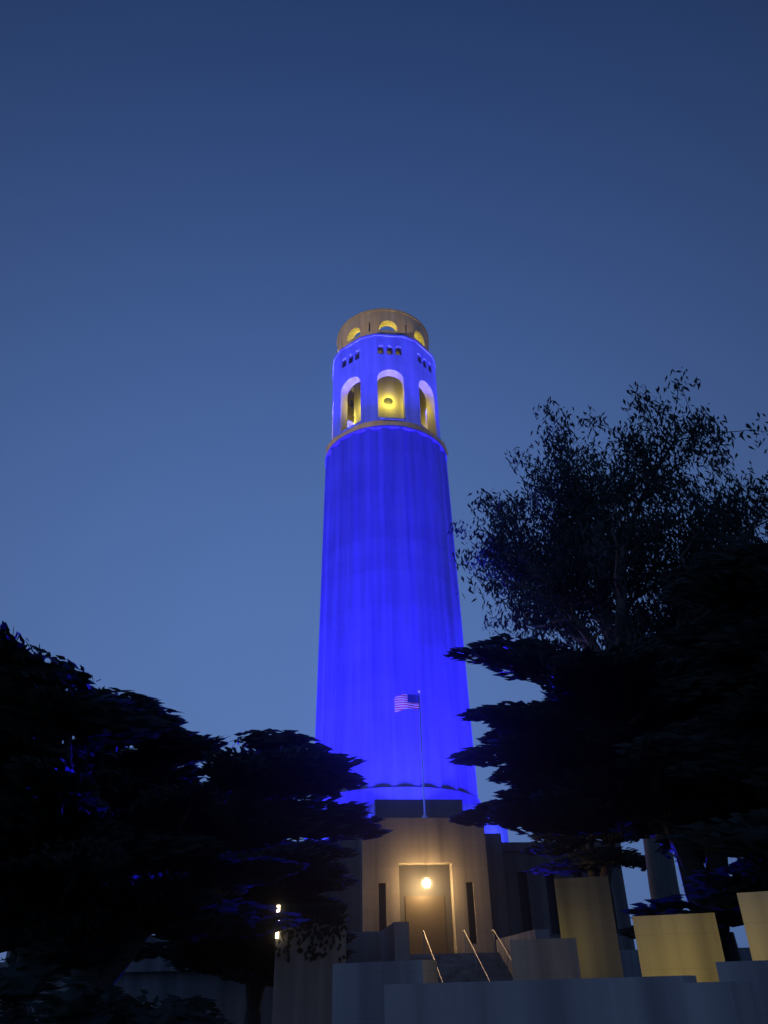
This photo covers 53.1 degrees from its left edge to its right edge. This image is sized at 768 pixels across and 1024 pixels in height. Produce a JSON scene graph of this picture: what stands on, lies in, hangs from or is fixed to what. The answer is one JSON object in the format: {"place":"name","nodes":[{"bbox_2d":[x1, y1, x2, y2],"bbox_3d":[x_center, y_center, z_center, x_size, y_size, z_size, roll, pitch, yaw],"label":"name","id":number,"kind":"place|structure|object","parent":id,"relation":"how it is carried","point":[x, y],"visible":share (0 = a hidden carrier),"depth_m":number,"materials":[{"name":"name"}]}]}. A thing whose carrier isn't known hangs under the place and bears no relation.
{"place":"outdoors","nodes":[
{"label":"outdoors","id":0,"kind":"place"},
{"bbox_2d":[0,0,767,961],"label":"sky","id":1,"kind":"structure","parent":0,"point":[568,198],"materials":[{"name":"blue"}]},
{"bbox_2d":[318,818,634,952],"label":"base building","id":2,"kind":"structure","parent":0,"point":[459,850],"depth_m":43.55,"materials":[{"name":"beige concrete"}]},
{"bbox_2d":[423,880,429,886],"bbox_3d":[2.356,20.514,42.441,0.400,0.400,0.400,2,-32,-6],"label":"lantern","id":3,"kind":"object","parent":2,"relation":"attached to","point":[426,883],"visible":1,"depth_m":42.31,"materials":[{"name":"white glass"}]},
{"bbox_2d":[379,865,616,952],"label":"base glazing","id":4,"kind":"structure","parent":2,"relation":"in","point":[411,878],"depth_m":43.33,"materials":[{"name":"black glass"}]},
{"bbox_2d":[272,876,767,1023],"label":"foreground walls","id":5,"kind":"structure","parent":0,"point":[573,974],"depth_m":12.50,"materials":[{"name":"concrete"}]},
{"bbox_2d":[275,905,279,937],"bbox_3d":[-3.264,12.581,23.594,0.100,0.900,0.060,2,-32,-6],"label":"wall light","id":6,"kind":"object","parent":5,"relation":"attached to","point":[277,935],"visible":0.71,"depth_m":23.40,"materials":[{"name":"beige glass"}]},
{"bbox_2d":[273,902,347,962],"bbox_3d":[-2.242,12.887,23.544,2.282,1.660,0.212,2,-32,-5],"label":"ivy","id":7,"kind":"object","parent":5,"relation":"attached to","point":[313,910],"visible":0.91,"depth_m":23.66,"materials":[{"name":"green plant"}]},
{"bbox_2d":[447,367,767,913],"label":"eucalyptus","id":8,"kind":"object","parent":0,"point":[573,554],"depth_m":38.03,"materials":[{"name":"green plant"}]},
{"label":"ground","id":9,"kind":"structure","parent":0,"visible":0},
{"bbox_2d":[0,755,179,1015],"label":"cypress","id":10,"kind":"object","parent":9,"relation":"on","point":[146,951],"depth_m":27.10,"materials":[{"name":"green plant"}]},
{"bbox_2d":[0,947,234,1023],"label":"shrubs","id":11,"kind":"object","parent":9,"relation":"on","point":[80,1001],"visible":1,"depth_m":12.87,"materials":[{"name":"green plant"}]},
{"bbox_2d":[0,620,393,986],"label":"cypress","id":12,"kind":"object","parent":9,"relation":"on","point":[129,880],"depth_m":18.60,"materials":[{"name":"green plant"}]},
{"bbox_2d":[152,839,362,1023],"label":"cypress","id":13,"kind":"object","parent":9,"relation":"on","point":[250,960],"depth_m":30.06,"materials":[{"name":"green plant"}]},
{"bbox_2d":[0,922,752,1023],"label":"terrace","id":14,"kind":"structure","parent":9,"relation":"on","point":[155,977],"depth_m":34.78,"materials":[{"name":"concrete"}]},
{"bbox_2d":[105,746,280,800],"bbox_3d":[-10.696,17.565,40.080,12.826,10.938,9.918,2,-32,-6],"label":"blue cypress","id":15,"kind":"object","parent":14,"relation":"on","point":[120,750],"depth_m":38.95,"materials":[{"name":"plant"}]},
{"bbox_2d":[304,799,620,951],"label":"base plinth","id":16,"kind":"structure","parent":14,"relation":"on","point":[497,842],"depth_m":45.89,"materials":[{"name":"concrete"}]},
{"bbox_2d":[315,425,480,804],"bbox_3d":[0.537,9.112,65.050,12.600,32.570,12.600,2,-32,-6],"label":"tower shaft","id":17,"kind":"object","parent":16,"relation":"on","point":[390,626],"visible":0.71,"depth_m":59.83,"materials":[{"name":"concrete"}]},
{"bbox_2d":[326,421,447,455],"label":"deck ledge","id":18,"kind":"object","parent":17,"relation":"on","point":[377,423],"visible":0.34,"depth_m":69.40,"materials":[{"name":"concrete"}]},
{"bbox_2d":[332,333,440,439],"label":"arcade","id":19,"kind":"object","parent":18,"relation":"on","point":[410,367],"depth_m":74.39},
{"bbox_2d":[353,398,392,422],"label":"portholes","id":20,"kind":"object","parent":19,"relation":"on","point":[388,400],"visible":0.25,"depth_m":73.76,"materials":[{"name":"yellow glass"}]},
{"bbox_2d":[341,417,435,435],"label":"balcony parapet","id":21,"kind":"structure","parent":18,"relation":"on","point":[388,419],"depth_m":70.15,"materials":[{"name":"concrete"}]},
{"bbox_2d":[419,692,427,817],"bbox_3d":[2.321,14.755,47.002,0.418,7.700,0.440,2,-32,-6],"label":"flag pole","id":22,"kind":"object","parent":16,"relation":"on","point":[424,816],"visible":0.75,"depth_m":46.48,"materials":[{"name":"white metal"}]},
{"bbox_2d":[394,694,418,711],"bbox_3d":[1.476,12.031,48.433,1.621,1.230,0.257,5,-33,-10],"label":"flag","id":23,"kind":"object","parent":22,"relation":"attached to","point":[405,701],"visible":1,"depth_m":48.44,"materials":[{"name":"multicoloured fabric"}]},
{"bbox_2d":[405,896,446,953],"bbox_3d":[2.303,22.738,42.129,2.200,3.000,0.040,2,-32,-6],"label":"door","id":24,"kind":"structure","parent":16,"relation":"attached to","point":[426,914],"depth_m":42.19,"materials":[{"name":"brown metal"}]},
{"bbox_2d":[422,929,510,982],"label":"handrails","id":25,"kind":"object","parent":14,"relation":"on","point":[493,930],"visible":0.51,"depth_m":34.89,"materials":[{"name":"silver metal"}]},
{"bbox_2d":[520,825,646,949],"bbox_3d":[11.908,17.714,42.383,8.200,12.190,11.332,2,-32,-6],"label":"cypress","id":26,"kind":"object","parent":14,"relation":"on","point":[574,863],"depth_m":41.77,"materials":[{"name":"green plant"}]},
{"bbox_2d":[443,621,767,961],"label":"cypress","id":27,"kind":"object","parent":9,"relation":"on","point":[596,781],"depth_m":21.79,"materials":[{"name":"green plant"}]},
{"bbox_2d":[611,535,767,938],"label":"cypress","id":28,"kind":"object","parent":9,"relation":"on","point":[729,588],"depth_m":18.15,"materials":[{"name":"green plant"}]},
{"label":"ring floor","id":29,"kind":"structure","parent":0,"visible":0},
{"bbox_2d":[337,308,428,352],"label":"tower crown","id":30,"kind":"object","parent":29,"relation":"on","point":[374,321],"visible":0.39,"depth_m":77.81,"materials":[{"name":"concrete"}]}
]}

